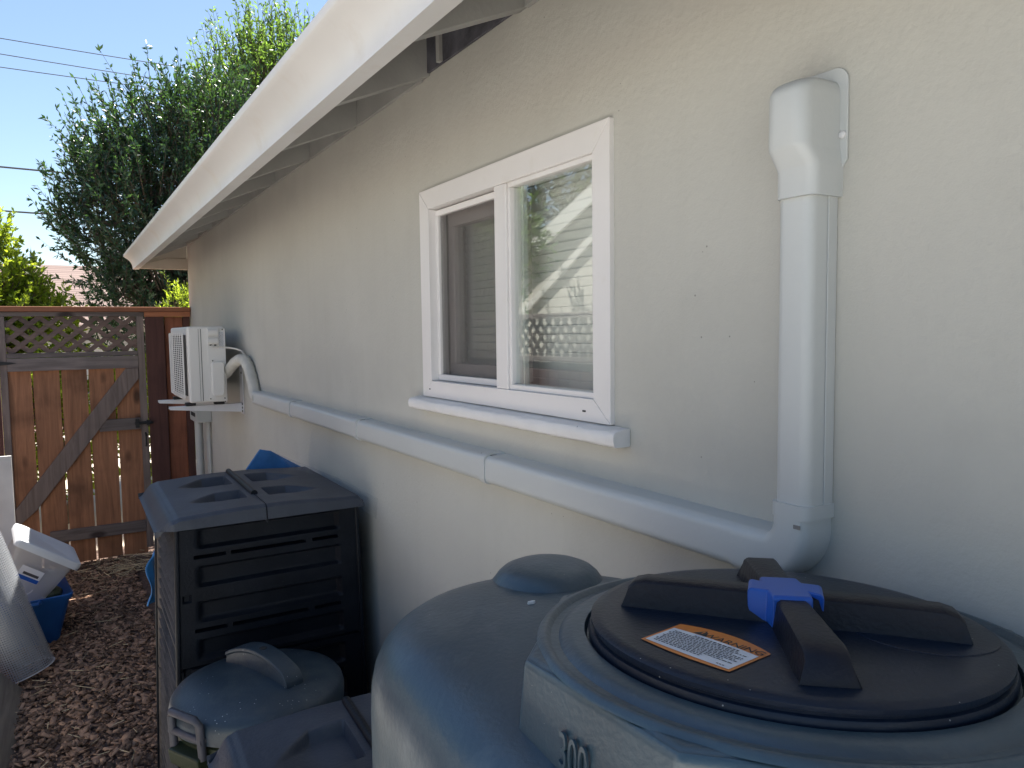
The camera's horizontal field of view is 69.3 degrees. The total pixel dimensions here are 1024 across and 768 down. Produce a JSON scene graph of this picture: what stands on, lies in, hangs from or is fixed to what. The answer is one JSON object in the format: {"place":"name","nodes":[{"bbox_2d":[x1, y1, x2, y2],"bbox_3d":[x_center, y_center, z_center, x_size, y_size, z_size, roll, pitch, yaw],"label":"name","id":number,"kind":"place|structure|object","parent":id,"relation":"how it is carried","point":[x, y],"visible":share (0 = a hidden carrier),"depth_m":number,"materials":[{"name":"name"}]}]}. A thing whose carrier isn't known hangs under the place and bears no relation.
{"place":"outdoors","nodes":[
{"label":"outdoors","id":0,"kind":"place"},
{"bbox_2d":[0,419,157,767],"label":"ground","id":1,"kind":"structure","parent":0,"point":[145,582],"depth_m":3.89,"materials":[{"name":"brown wood"}]},
{"bbox_2d":[0,456,14,558],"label":"pale panel","id":2,"kind":"object","parent":1,"relation":"on","point":[7,515],"visible":0.45,"depth_m":4.89,"materials":[{"name":"white plastic"}]},
{"bbox_2d":[0,673,23,767],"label":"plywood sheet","id":3,"kind":"object","parent":1,"relation":"on","point":[10,692],"visible":1,"depth_m":3.57,"materials":[{"name":"grey wood"}]},
{"bbox_2d":[0,531,54,683],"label":"wire roll","id":4,"kind":"object","parent":1,"relation":"on","point":[5,598],"visible":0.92,"depth_m":4.00,"materials":[{"name":"grey metal"}]},
{"bbox_2d":[0,577,72,653],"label":"storage tub","id":5,"kind":"object","parent":1,"relation":"on","point":[50,613],"visible":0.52,"depth_m":4.49,"materials":[{"name":"blue plastic"}]},
{"bbox_2d":[0,523,80,603],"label":"storage tote","id":6,"kind":"object","parent":5,"relation":"in","point":[44,565],"visible":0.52,"depth_m":4.47,"materials":[{"name":"white plastic"}]},
{"bbox_2d":[46,586,62,597],"bbox_3d":[-2.836,1.282,4.567,0.112,0.070,0.114,-3,5,-31],"label":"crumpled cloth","id":7,"kind":"object","parent":5,"relation":"in","point":[56,591],"visible":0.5,"depth_m":4.54,"materials":[{"name":"green fabric"}]},
{"bbox_2d":[7,552,149,767],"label":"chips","id":8,"kind":"object","parent":1,"relation":"on","point":[140,565],"visible":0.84,"depth_m":5.70,"materials":[{"name":"brown wood"}]},
{"bbox_2d":[0,251,161,403],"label":"bungalow","id":9,"kind":"object","parent":1,"relation":"on","point":[65,272],"visible":0.01,"depth_m":19.24,"materials":[{"name":"pink"}]},
{"bbox_2d":[0,306,196,483],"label":"board fence","id":10,"kind":"object","parent":1,"relation":"on","point":[172,443],"visible":0.57,"depth_m":6.33,"materials":[{"name":"brown wood"}]},
{"bbox_2d":[0,312,153,561],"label":"wooden gate","id":11,"kind":"structure","parent":10,"relation":"attached to","point":[101,425],"depth_m":6.04,"materials":[{"name":"brown wood"}]},
{"bbox_2d":[138,466,367,767],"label":"composter","id":12,"kind":"object","parent":1,"relation":"on","point":[271,556],"visible":0.77,"depth_m":2.67,"materials":[{"name":"black plastic"}]},
{"bbox_2d":[145,552,154,605],"bbox_3d":[-1.539,0.817,3.184,0.076,0.242,0.103,-3,5,-31],"label":"tarp","id":13,"kind":"object","parent":12,"relation":"hanging from","point":[150,569],"visible":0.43,"depth_m":3.14,"materials":[{"name":"blue plastic"}]},
{"bbox_2d":[167,642,343,767],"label":"garbage can","id":14,"kind":"object","parent":1,"relation":"on","point":[212,706],"visible":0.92,"depth_m":2.21,"materials":[{"name":"grey plastic"}]},
{"bbox_2d":[207,693,372,767],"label":"storage bin","id":15,"kind":"object","parent":1,"relation":"on","point":[337,734],"visible":0.36,"depth_m":1.83,"materials":[{"name":"black plastic"}]},
{"bbox_2d":[123,0,1023,692],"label":"house","id":16,"kind":"structure","parent":1,"relation":"on","point":[543,230],"depth_m":1.53,"materials":[{"name":"beige paint"}]},
{"bbox_2d":[158,399,226,404],"bbox_3d":[-2.209,0.020,5.109,0.439,0.305,0.090,-3,5,-31],"label":"wall bracket","id":17,"kind":"object","parent":16,"relation":"attached to","point":[178,401],"depth_m":5.05,"materials":[{"name":"metal"}]},
{"bbox_2d":[190,404,212,474],"bbox_3d":[-2.457,0.824,5.901,0.114,1.325,0.320,-3,5,-31],"label":"pipe","id":18,"kind":"object","parent":16,"relation":"attached to","point":[199,418],"visible":0.41,"depth_m":5.83,"materials":[{"name":"grey plastic"}]},
{"bbox_2d":[168,366,244,413],"bbox_3d":[-1.919,0.050,4.637,0.439,0.305,0.090,-3,5,-31],"label":"wall bracket","id":19,"kind":"object","parent":16,"relation":"attached to","point":[235,407],"depth_m":4.68,"materials":[{"name":"metal"}]},
{"bbox_2d":[169,326,244,405],"bbox_3d":[-2.011,-0.129,4.855,0.349,0.487,0.864,-3,5,-31],"label":"heat pump unit","id":20,"kind":"object","parent":19,"relation":"on","point":[198,364],"visible":1,"depth_m":4.56,"materials":[{"name":"metal"}]},
{"bbox_2d":[224,354,259,400],"bbox_3d":[-1.633,-0.040,4.469,0.110,0.279,0.607,-4,5,-41],"label":"wrapped pipe","id":21,"kind":"object","parent":16,"relation":"attached to","point":[234,363],"visible":0.79,"depth_m":4.38,"materials":[{"name":"white plastic"}]},
{"bbox_2d":[408,117,629,447],"bbox_3d":[0.003,-0.237,1.966,0.171,0.679,1.034,-3,5,-31],"label":"window","id":22,"kind":"structure","parent":16,"relation":"in","point":[539,262],"depth_m":1.91,"materials":[{"name":"white plastic"}]},
{"bbox_2d":[252,68,849,572],"bbox_3d":[-0.515,-0.171,2.659,0.090,0.781,3.719,-3,5,-31],"label":"line set cover","id":23,"kind":"object","parent":16,"relation":"attached to","point":[808,132],"visible":0.96,"depth_m":1.12,"materials":[{"name":"plastic"}]},
{"bbox_2d":[371,554,1023,767],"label":"water tank","id":24,"kind":"object","parent":1,"relation":"on","point":[547,661],"visible":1,"depth_m":0.76,"materials":[{"name":"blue plastic"}]},
{"bbox_3d":[-27.432,-3.112,4.268,0.300,10.070,1.900,-3,5,-31],"label":"utility pole","id":25,"kind":"object","parent":1,"relation":"on","visible":0},
{"bbox_2d":[3,210,61,214],"bbox_3d":[-8.606,-4.010,15.617,44.002,1.032,0.036,-3,5,-31],"label":"power line","id":26,"kind":"object","parent":25,"relation":"attached to","point":[24,212],"visible":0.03,"depth_m":14.89,"materials":[{"name":"black rubber"}]},
{"bbox_2d":[0,166,76,174],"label":"power line","id":27,"kind":"object","parent":25,"relation":"attached to","point":[27,169],"visible":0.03,"depth_m":14.86,"materials":[{"name":"black rubber"}]},
{"bbox_2d":[0,67,147,87],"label":"power line","id":28,"kind":"object","parent":25,"relation":"attached to","point":[62,75],"visible":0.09,"depth_m":15.10,"materials":[{"name":"black rubber"}]},
{"bbox_2d":[1,54,198,85],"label":"power line","id":29,"kind":"object","parent":25,"relation":"attached to","point":[73,65],"visible":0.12,"depth_m":15.19,"materials":[{"name":"black rubber"}]},
{"bbox_2d":[0,38,212,72],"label":"power line","id":30,"kind":"object","parent":25,"relation":"attached to","point":[82,51],"visible":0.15,"depth_m":15.25,"materials":[{"name":"black rubber"}]},
{"bbox_2d":[35,436,196,549],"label":"pavement","id":31,"kind":"structure","parent":0,"point":[95,503],"depth_m":8.11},
{"bbox_2d":[0,206,99,472],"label":"leafy shrub","id":32,"kind":"object","parent":31,"relation":"on","point":[23,282],"visible":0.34,"depth_m":7.51,"materials":[{"name":"green plant"}]},
{"bbox_2d":[0,333,118,523],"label":"bush","id":33,"kind":"object","parent":31,"relation":"on","point":[38,338],"visible":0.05,"depth_m":7.36,"materials":[{"name":"green plant"}]},
{"bbox_2d":[27,40,258,454],"bbox_3d":[-3.915,-1.526,9.589,3.904,5.564,3.259,-3,5,-31],"label":"tree","id":34,"kind":"object","parent":31,"relation":"on","point":[141,190],"visible":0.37,"depth_m":8.54,"materials":[{"name":"green plant"}]},
{"bbox_2d":[96,336,195,483],"bbox_3d":[-3.708,0.424,7.780,1.396,1.904,1.153,-3,5,-31],"label":"bush","id":35,"kind":"object","parent":31,"relation":"on","point":[147,407],"visible":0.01,"depth_m":7.55,"materials":[{"name":"green plant"}]},
{"bbox_2d":[155,271,188,306],"bbox_3d":[-3.068,0.142,7.285,0.756,2.510,0.592,-3,5,-31],"label":"feathery shrub","id":36,"kind":"object","parent":31,"relation":"on","point":[178,295],"visible":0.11,"depth_m":7.06,"materials":[{"name":"green plant"}]},
{"bbox_2d":[178,0,314,137],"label":"tall tree","id":37,"kind":"object","parent":31,"relation":"on","point":[265,53],"visible":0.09,"depth_m":11.08,"materials":[{"name":"green plant"}]},
{"bbox_2d":[0,0,327,265],"label":"sky","id":38,"kind":"structure","parent":0,"point":[123,27],"materials":[{"name":"blue"}]},
{"bbox_2d":[246,449,300,469],"bbox_3d":[-1.132,0.685,3.469,0.340,0.771,0.012,-3,5,-31],"label":"plastic sheet","id":39,"kind":"object","parent":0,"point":[264,459],"visible":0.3,"depth_m":3.44,"materials":[{"name":"blue plastic"}]}
]}

